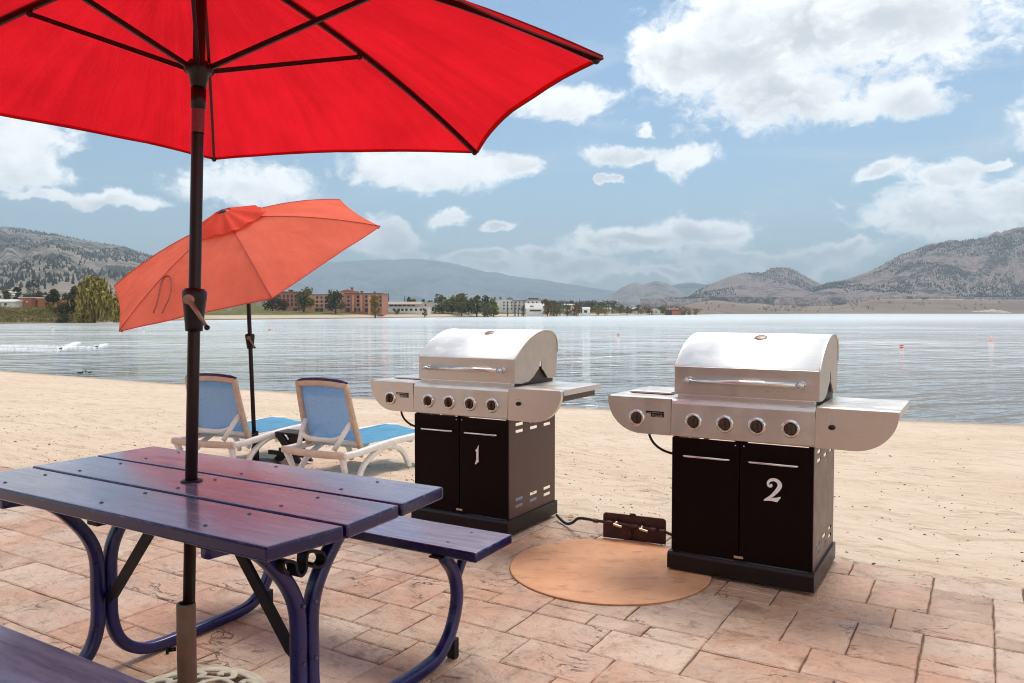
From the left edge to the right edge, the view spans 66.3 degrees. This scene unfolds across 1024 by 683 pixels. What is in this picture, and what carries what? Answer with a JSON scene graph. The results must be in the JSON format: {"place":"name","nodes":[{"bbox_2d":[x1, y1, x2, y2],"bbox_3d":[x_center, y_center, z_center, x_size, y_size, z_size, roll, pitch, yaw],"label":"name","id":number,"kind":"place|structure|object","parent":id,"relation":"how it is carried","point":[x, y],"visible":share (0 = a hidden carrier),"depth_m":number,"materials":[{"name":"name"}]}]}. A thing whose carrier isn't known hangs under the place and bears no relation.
{"place":"outdoors","nodes":[
{"label":"outdoors","id":0,"kind":"place"},
{"bbox_2d":[0,227,273,304],"bbox_3d":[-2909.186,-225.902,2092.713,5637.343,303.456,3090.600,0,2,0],"label":"hill","id":1,"kind":"structure","parent":0,"point":[17,253],"depth_m":1450.75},
{"bbox_2d":[0,226,152,289],"bbox_3d":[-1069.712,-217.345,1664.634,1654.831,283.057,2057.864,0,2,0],"label":"hillside forest","id":2,"kind":"object","parent":1,"relation":"on","point":[9,284],"visible":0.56,"depth_m":1180.70,"materials":[{"name":"green plant"}]},
{"bbox_2d":[283,259,615,304],"bbox_3d":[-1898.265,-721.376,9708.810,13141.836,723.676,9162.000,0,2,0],"label":"mountain","id":3,"kind":"structure","parent":0,"point":[417,280],"depth_m":8194.16,"materials":[{"name":"stone"}]},
{"bbox_2d":[0,466,1023,682],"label":"patio","id":4,"kind":"structure","parent":0,"point":[383,612],"depth_m":3.30,"materials":[{"name":"stone"}]},
{"bbox_2d":[145,601,266,682],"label":"parasol stand","id":5,"kind":"object","parent":4,"relation":"on","point":[188,671],"visible":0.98,"depth_m":2.56,"materials":[{"name":"beige metal"}]},
{"bbox_2d":[0,0,603,604],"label":"patio parasol","id":6,"kind":"object","parent":5,"relation":"in","point":[200,80],"visible":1,"depth_m":2.92,"materials":[{"name":"red fabric"}]},
{"bbox_2d":[0,446,511,682],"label":"picnic table","id":7,"kind":"object","parent":4,"relation":"on","point":[267,517],"visible":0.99,"depth_m":2.38,"materials":[{"name":"blue paint"}]},
{"bbox_2d":[371,328,600,534],"bbox_3d":[-0.169,0.521,4.897,1.368,1.193,0.636,1,3,31],"label":"gas grill","id":8,"kind":"object","parent":4,"relation":"on","point":[491,474],"visible":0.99,"depth_m":4.68,"materials":[{"name":"paint"}]},
{"bbox_2d":[415,413,459,511],"bbox_3d":[-0.462,0.730,4.746,0.333,0.570,0.048,1,3,31],"label":"door","id":9,"kind":"structure","parent":8,"relation":"in","point":[437,437],"depth_m":4.73,"materials":[{"name":"black metal"}]},
{"bbox_2d":[460,417,508,519],"bbox_3d":[-0.171,0.736,4.571,0.333,0.570,0.048,1,3,31],"label":"door","id":10,"kind":"structure","parent":8,"relation":"in","point":[484,443],"depth_m":4.57,"materials":[{"name":"black metal"}]},
{"bbox_2d":[509,539,711,607],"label":"round paving","id":11,"kind":"structure","parent":4,"relation":"on","point":[613,572],"depth_m":3.87,"materials":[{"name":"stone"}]},
{"bbox_2d":[555,512,671,544],"bbox_3d":[0.583,1.050,4.530,0.940,0.162,0.174,2,3,40],"label":"gas manifold","id":12,"kind":"object","parent":4,"relation":"on","point":[632,526],"visible":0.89,"depth_m":4.44,"materials":[{"name":"gold metal"}]},
{"bbox_2d":[608,332,908,592],"bbox_3d":[1.232,0.555,3.986,1.368,1.193,0.636,1,3,31],"label":"gas grill","id":13,"kind":"object","parent":4,"relation":"on","point":[743,509],"visible":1,"depth_m":3.76,"materials":[{"name":"paint"}]},
{"bbox_2d":[671,437,739,559],"bbox_3d":[0.940,0.764,3.834,0.334,0.570,0.048,1,3,31],"label":"door","id":14,"kind":"structure","parent":13,"relation":"in","point":[705,472],"depth_m":3.84,"materials":[{"name":"black metal"}]},
{"bbox_2d":[739,442,814,571],"bbox_3d":[1.229,0.771,3.661,0.333,0.570,0.048,1,3,31],"label":"door","id":15,"kind":"structure","parent":13,"relation":"in","point":[777,481],"depth_m":3.66,"materials":[{"name":"black metal"}]},
{"bbox_2d":[0,371,1023,588],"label":"sand","id":16,"kind":"structure","parent":0,"point":[988,475],"depth_m":8.21,"materials":[{"name":"beige sand"}]},
{"bbox_2d":[171,373,331,459],"bbox_3d":[-2.497,0.698,7.705,0.738,0.865,1.581,1,2,22],"label":"sun lounger","id":17,"kind":"object","parent":16,"relation":"on","point":[222,412],"visible":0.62,"depth_m":7.18,"materials":[{"name":"white resin"},{"name":"tan resin"},{"name":"blue mesh fabric"}]},
{"bbox_2d":[251,448,280,463],"bbox_3d":[-2.372,1.072,7.245,0.460,0.185,0.460,0,2,0],"label":"parasol stand","id":18,"kind":"object","parent":16,"relation":"on","point":[257,458],"visible":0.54,"depth_m":7.24,"materials":[{"name":"brown plastic"}]},
{"bbox_2d":[114,199,379,447],"bbox_3d":[-2.463,-0.153,7.211,2.298,2.567,2.314,2,3,37],"label":"beach parasol","id":19,"kind":"object","parent":18,"relation":"in","point":[252,254],"visible":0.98,"depth_m":6.66,"materials":[{"name":"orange fabric"}]},
{"bbox_2d":[268,429,313,463],"bbox_3d":[-2.079,0.992,7.433,0.420,0.282,0.208,1,2,26],"label":"side table","id":20,"kind":"object","parent":16,"relation":"on","point":[292,435],"visible":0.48,"depth_m":7.37,"materials":[{"name":"brown plastic"}]},
{"bbox_2d":[281,377,414,475],"bbox_3d":[-1.294,0.718,7.181,0.738,0.865,1.581,1,2,30],"label":"sun lounger","id":21,"kind":"object","parent":16,"relation":"on","point":[327,412],"visible":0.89,"depth_m":6.71,"materials":[{"name":"white resin"},{"name":"tan resin"},{"name":"blue mesh fabric"}]},
{"bbox_2d":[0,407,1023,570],"bbox_3d":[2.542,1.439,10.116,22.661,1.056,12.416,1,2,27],"label":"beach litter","id":22,"kind":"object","parent":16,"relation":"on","point":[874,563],"visible":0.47,"depth_m":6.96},
{"bbox_2d":[0,314,1023,424],"bbox_3d":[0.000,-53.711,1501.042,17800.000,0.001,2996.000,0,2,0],"label":"lake","id":23,"kind":"structure","parent":0,"point":[960,368],"depth_m":49.83,"materials":[{"name":"liquid"}]},
{"bbox_2d":[3,345,89,346],"bbox_3d":[-35.208,0.307,57.859,12.026,0.039,0.965,1,2,20],"label":"wake","id":24,"kind":"object","parent":23,"relation":"on","point":[34,345],"visible":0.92,"depth_m":58.20,"materials":[{"name":"liquid"}]},
{"bbox_2d":[57,342,78,347],"bbox_3d":[-33.758,0.231,59.887,0.822,0.039,12.942,-1,2,-24],"label":"wake","id":25,"kind":"object","parent":23,"relation":"on","point":[71,344],"visible":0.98,"depth_m":58.50,"materials":[{"name":"liquid"}]},
{"bbox_2d":[0,298,1023,323],"bbox_3d":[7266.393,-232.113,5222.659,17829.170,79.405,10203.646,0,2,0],"label":"shore","id":26,"kind":"structure","parent":0,"point":[881,306],"depth_m":1271.76,"materials":[{"name":"beige sand"}]},
{"bbox_2d":[1,290,11,298],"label":"broadleaf tree","id":27,"kind":"object","parent":26,"relation":"on","point":[6,293],"visible":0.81,"depth_m":298.81,"materials":[{"name":"green plant"}]},
{"bbox_2d":[0,299,22,307],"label":"white house","id":28,"kind":"structure","parent":26,"relation":"on","point":[13,303],"depth_m":228.05,"materials":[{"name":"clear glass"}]},
{"bbox_2d":[0,291,22,298],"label":"white house","id":29,"kind":"structure","parent":26,"relation":"on","point":[12,295],"depth_m":303.48,"materials":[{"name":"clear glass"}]},
{"bbox_2d":[12,286,21,298],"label":"broadleaf tree","id":30,"kind":"object","parent":26,"relation":"on","point":[17,289],"visible":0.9,"depth_m":299.35,"materials":[{"name":"green plant"}]},
{"bbox_2d":[25,282,32,296],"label":"poplar tree","id":31,"kind":"object","parent":26,"relation":"on","point":[28,291],"visible":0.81,"depth_m":329.27,"materials":[{"name":"green plant"}]},
{"bbox_2d":[30,280,36,296],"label":"poplar tree","id":32,"kind":"object","parent":26,"relation":"on","point":[33,291],"visible":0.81,"depth_m":329.24,"materials":[{"name":"green plant"}]},
{"bbox_2d":[35,280,41,293],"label":"poplar tree","id":33,"kind":"object","parent":26,"relation":"on","point":[38,289],"visible":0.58,"depth_m":329.25,"materials":[{"name":"green plant"}]},
{"bbox_2d":[35,292,43,296],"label":"broadleaf tree","id":34,"kind":"object","parent":26,"relation":"on","point":[39,295],"visible":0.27,"depth_m":261.31,"materials":[{"name":"green plant"}]},
{"bbox_2d":[18,297,68,307],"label":"orange brick house","id":35,"kind":"structure","parent":26,"relation":"on","point":[36,301],"depth_m":232.23,"materials":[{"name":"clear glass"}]},
{"bbox_2d":[45,304,54,312],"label":"shrub","id":36,"kind":"object","parent":26,"relation":"on","point":[49,307],"visible":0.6,"depth_m":193.62,"materials":[{"name":"green plant"}]},
{"bbox_2d":[44,288,61,305],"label":"broadleaf tree","id":37,"kind":"object","parent":26,"relation":"on","point":[53,296],"visible":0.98,"depth_m":223.81,"materials":[{"name":"green plant"}]},
{"bbox_2d":[0,305,115,322],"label":"bank grass","id":38,"kind":"structure","parent":26,"relation":"on","point":[11,315],"depth_m":181.85,"materials":[{"name":"green plant"}]},
{"bbox_2d":[56,314,69,322],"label":"shrub","id":39,"kind":"object","parent":26,"relation":"on","point":[64,319],"visible":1,"depth_m":180.67,"materials":[{"name":"green plant"}]},
{"bbox_2d":[53,292,76,316],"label":"broadleaf tree","id":40,"kind":"object","parent":26,"relation":"on","point":[67,308],"visible":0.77,"depth_m":188.89,"materials":[{"name":"green plant"}]},
{"bbox_2d":[67,285,78,297],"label":"broadleaf tree","id":41,"kind":"object","parent":26,"relation":"on","point":[73,290],"visible":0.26,"depth_m":213.48,"materials":[{"name":"green plant"}]},
{"bbox_2d":[73,307,93,322],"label":"shrub","id":42,"kind":"object","parent":26,"relation":"on","point":[80,314],"visible":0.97,"depth_m":181.21,"materials":[{"name":"green plant"}]},
{"bbox_2d":[69,274,115,322],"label":"willow tree","id":43,"kind":"object","parent":26,"relation":"on","point":[94,295],"visible":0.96,"depth_m":183.32,"materials":[{"name":"green plant"}]},
{"bbox_2d":[107,294,119,322],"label":"willow tree","id":44,"kind":"object","parent":26,"relation":"on","point":[113,309],"visible":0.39,"depth_m":181.94,"materials":[{"name":"green plant"}]},
{"bbox_2d":[262,295,282,310],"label":"broadleaf tree","id":45,"kind":"object","parent":26,"relation":"on","point":[269,303],"visible":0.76,"depth_m":320.64,"materials":[{"name":"green plant"}]},
{"bbox_2d":[278,299,289,310],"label":"broadleaf tree","id":46,"kind":"object","parent":26,"relation":"on","point":[285,304],"visible":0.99,"depth_m":323.94,"materials":[{"name":"green plant"}]},
{"bbox_2d":[294,287,315,311],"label":"broadleaf tree","id":47,"kind":"object","parent":26,"relation":"on","point":[303,301],"visible":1,"depth_m":317.09,"materials":[{"name":"green plant"}]},
{"bbox_2d":[18,292,619,309],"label":"tree belt","id":48,"kind":"object","parent":26,"relation":"on","point":[559,302],"visible":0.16,"depth_m":662.38,"materials":[{"name":"green plant"}]},
{"bbox_2d":[274,287,388,314],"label":"brick hotel","id":49,"kind":"structure","parent":26,"relation":"on","point":[357,302],"depth_m":344.60,"materials":[{"name":"brown brick"}]},
{"bbox_2d":[325,290,346,313],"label":"broadleaf tree","id":50,"kind":"object","parent":26,"relation":"on","point":[336,295],"visible":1,"depth_m":318.97,"materials":[{"name":"green plant"}]},
{"bbox_2d":[369,294,380,317],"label":"broadleaf tree","id":51,"kind":"object","parent":26,"relation":"on","point":[374,304],"visible":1,"depth_m":321.10,"materials":[{"name":"green plant"}]},
{"bbox_2d":[388,302,431,314],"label":"restaurant","id":52,"kind":"structure","parent":26,"relation":"on","point":[411,307],"depth_m":383.74,"materials":[{"name":"white concrete"}]},
{"bbox_2d":[423,302,437,311],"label":"white block","id":53,"kind":"structure","parent":26,"relation":"on","point":[429,304],"depth_m":419.55,"materials":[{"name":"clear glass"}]},
{"bbox_2d":[433,294,450,312],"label":"broadleaf tree","id":54,"kind":"object","parent":26,"relation":"on","point":[442,302],"visible":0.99,"depth_m":406.76,"materials":[{"name":"green plant"}]},
{"bbox_2d":[445,295,456,313],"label":"broadleaf tree","id":55,"kind":"object","parent":26,"relation":"on","point":[452,310],"visible":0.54,"depth_m":411.30,"materials":[{"name":"green plant"}]},
{"bbox_2d":[451,293,467,315],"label":"broadleaf tree","id":56,"kind":"object","parent":26,"relation":"on","point":[460,301],"visible":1,"depth_m":405.75,"materials":[{"name":"green plant"}]},
{"bbox_2d":[463,300,475,313],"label":"broadleaf tree","id":57,"kind":"object","parent":26,"relation":"on","point":[468,308],"visible":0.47,"depth_m":418.55,"materials":[{"name":"green plant"}]},
{"bbox_2d":[468,295,482,316],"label":"broadleaf tree","id":58,"kind":"object","parent":26,"relation":"on","point":[476,300],"visible":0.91,"depth_m":410.82,"materials":[{"name":"green plant"}]},
{"bbox_2d":[479,301,491,316],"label":"broadleaf tree","id":59,"kind":"object","parent":26,"relation":"on","point":[484,306],"visible":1,"depth_m":398.68,"materials":[{"name":"green plant"}]},
{"bbox_2d":[481,295,491,315],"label":"broadleaf tree","id":60,"kind":"object","parent":26,"relation":"on","point":[486,297],"visible":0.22,"depth_m":416.35,"materials":[{"name":"green plant"}]},
{"bbox_2d":[488,297,498,316],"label":"broadleaf tree","id":61,"kind":"object","parent":26,"relation":"on","point":[494,310],"visible":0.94,"depth_m":408.66,"materials":[{"name":"green plant"}]},
{"bbox_2d":[498,296,540,313],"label":"white apartments","id":62,"kind":"structure","parent":26,"relation":"on","point":[502,305],"depth_m":479.63,"materials":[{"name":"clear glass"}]},
{"bbox_2d":[525,303,543,315],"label":"white house","id":63,"kind":"structure","parent":26,"relation":"on","point":[534,309],"depth_m":457.73,"materials":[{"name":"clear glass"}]},
{"bbox_2d":[541,299,553,315],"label":"broadleaf tree","id":64,"kind":"object","parent":26,"relation":"on","point":[549,308],"visible":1,"depth_m":450.94,"materials":[{"name":"green plant"}]},
{"bbox_2d":[550,301,556,315],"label":"broadleaf tree","id":65,"kind":"object","parent":26,"relation":"on","point":[554,303],"visible":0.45,"depth_m":468.31,"materials":[{"name":"green plant"}]},
{"bbox_2d":[552,304,561,315],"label":"broadleaf tree","id":66,"kind":"object","parent":26,"relation":"on","point":[556,309],"visible":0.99,"depth_m":454.20,"materials":[{"name":"green plant"}]},
{"bbox_2d":[563,304,571,315],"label":"broadleaf tree","id":67,"kind":"object","parent":26,"relation":"on","point":[566,307],"visible":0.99,"depth_m":469.04,"materials":[{"name":"green plant"}]},
{"bbox_2d":[564,304,574,315],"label":"house","id":68,"kind":"structure","parent":26,"relation":"on","point":[569,309],"depth_m":519.69,"materials":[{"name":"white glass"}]},
{"bbox_2d":[571,302,580,315],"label":"broadleaf tree","id":69,"kind":"object","parent":26,"relation":"on","point":[578,308],"visible":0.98,"depth_m":478.74,"materials":[{"name":"green plant"}]},
{"bbox_2d":[582,307,590,315],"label":"hut","id":70,"kind":"object","parent":26,"relation":"on","point":[585,311],"visible":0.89,"depth_m":519.64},
{"bbox_2d":[585,302,594,311],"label":"broadleaf tree","id":71,"kind":"object","parent":26,"relation":"on","point":[591,304],"visible":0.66,"depth_m":599.14,"materials":[{"name":"green plant"}]},
{"bbox_2d":[601,307,608,314],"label":"broadleaf tree","id":72,"kind":"object","parent":26,"relation":"on","point":[605,311],"visible":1,"depth_m":559.28,"materials":[{"name":"green plant"}]},
{"bbox_2d":[544,305,685,312],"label":"shore bushes","id":73,"kind":"object","parent":26,"relation":"on","point":[659,308],"visible":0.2,"depth_m":643.59,"materials":[{"name":"green plant"}]},
{"bbox_2d":[617,304,625,312],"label":"broadleaf tree","id":74,"kind":"object","parent":26,"relation":"on","point":[621,307],"visible":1,"depth_m":608.89,"materials":[{"name":"green plant"}]},
{"bbox_2d":[560,304,691,312],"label":"shore bushes","id":75,"kind":"object","parent":26,"relation":"on","point":[625,310],"visible":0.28,"depth_m":606.08,"materials":[{"name":"green plant"}]},
{"bbox_2d":[548,305,703,312],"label":"shore bushes","id":76,"kind":"object","parent":26,"relation":"on","point":[642,308],"visible":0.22,"depth_m":666.30,"materials":[{"name":"green plant"}]},
{"bbox_2d":[624,307,630,314],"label":"broadleaf tree","id":77,"kind":"object","parent":26,"relation":"on","point":[628,310],"visible":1,"depth_m":614.26,"materials":[{"name":"green plant"}]},
{"bbox_2d":[583,306,699,312],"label":"shore bushes","id":78,"kind":"object","parent":26,"relation":"on","point":[601,308],"visible":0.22,"depth_m":579.69,"materials":[{"name":"green plant"}]},
{"bbox_2d":[651,309,659,314],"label":"house","id":79,"kind":"structure","parent":26,"relation":"on","point":[656,312],"depth_m":659.55,"materials":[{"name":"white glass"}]},
{"bbox_2d":[660,307,665,313],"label":"broadleaf tree","id":80,"kind":"object","parent":26,"relation":"on","point":[663,310],"visible":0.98,"depth_m":668.52,"materials":[{"name":"green plant"}]},
{"bbox_2d":[665,308,684,314],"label":"red roofed house","id":81,"kind":"structure","parent":26,"relation":"on","point":[673,311],"depth_m":689.46,"materials":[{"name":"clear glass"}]},
{"bbox_2d":[679,307,686,314],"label":"broadleaf tree","id":82,"kind":"object","parent":26,"relation":"on","point":[685,309],"visible":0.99,"depth_m":687.98,"materials":[{"name":"green plant"}]},
{"bbox_2d":[706,297,1007,311],"bbox_3d":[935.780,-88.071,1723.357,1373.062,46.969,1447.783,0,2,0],"label":"shore scrub","id":83,"kind":"object","parent":26,"relation":"on","point":[850,305],"visible":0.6,"depth_m":1431.08,"materials":[{"name":"green plant"}]},
{"bbox_2d":[972,309,1009,312],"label":"pale outcrop","id":84,"kind":"object","parent":26,"relation":"on","point":[995,311],"visible":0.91,"depth_m":1299.43,"materials":[{"name":"white stone"}]},
{"bbox_2d":[0,0,1023,290],"label":"sky","id":85,"kind":"structure","parent":0,"point":[710,141],"materials":[{"name":"blue"}]},
{"bbox_2d":[561,283,706,305],"bbox_3d":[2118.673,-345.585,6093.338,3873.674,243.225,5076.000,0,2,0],"label":"mountain","id":86,"kind":"structure","parent":0,"point":[687,289],"depth_m":5377.35,"materials":[{"name":"grey stone"}]},
{"bbox_2d":[595,281,685,307],"bbox_3d":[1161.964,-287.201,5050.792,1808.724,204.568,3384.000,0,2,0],"label":"hill","id":87,"kind":"structure","parent":0,"point":[635,292],"depth_m":4356.78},
{"bbox_2d":[640,267,820,308],"bbox_3d":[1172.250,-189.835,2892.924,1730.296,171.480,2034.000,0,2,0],"label":"hill","id":88,"kind":"structure","parent":0,"point":[745,285],"depth_m":2339.95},
{"bbox_2d":[665,267,815,298],"bbox_3d":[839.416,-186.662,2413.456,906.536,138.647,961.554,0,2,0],"label":"hillside forest","id":89,"kind":"object","parent":88,"relation":"on","point":[691,296],"visible":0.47,"depth_m":2446.60,"materials":[{"name":"green plant"}]},
{"bbox_2d":[704,227,1023,305],"bbox_3d":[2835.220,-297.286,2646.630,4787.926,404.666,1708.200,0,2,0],"label":"hill","id":90,"kind":"structure","parent":0,"point":[991,265],"depth_m":2116.22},
{"bbox_2d":[812,230,1023,296],"bbox_3d":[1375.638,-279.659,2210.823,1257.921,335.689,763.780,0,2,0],"label":"hillside forest","id":91,"kind":"object","parent":90,"relation":"on","point":[839,283],"visible":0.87,"depth_m":2212.89,"materials":[{"name":"green plant"}]}
]}

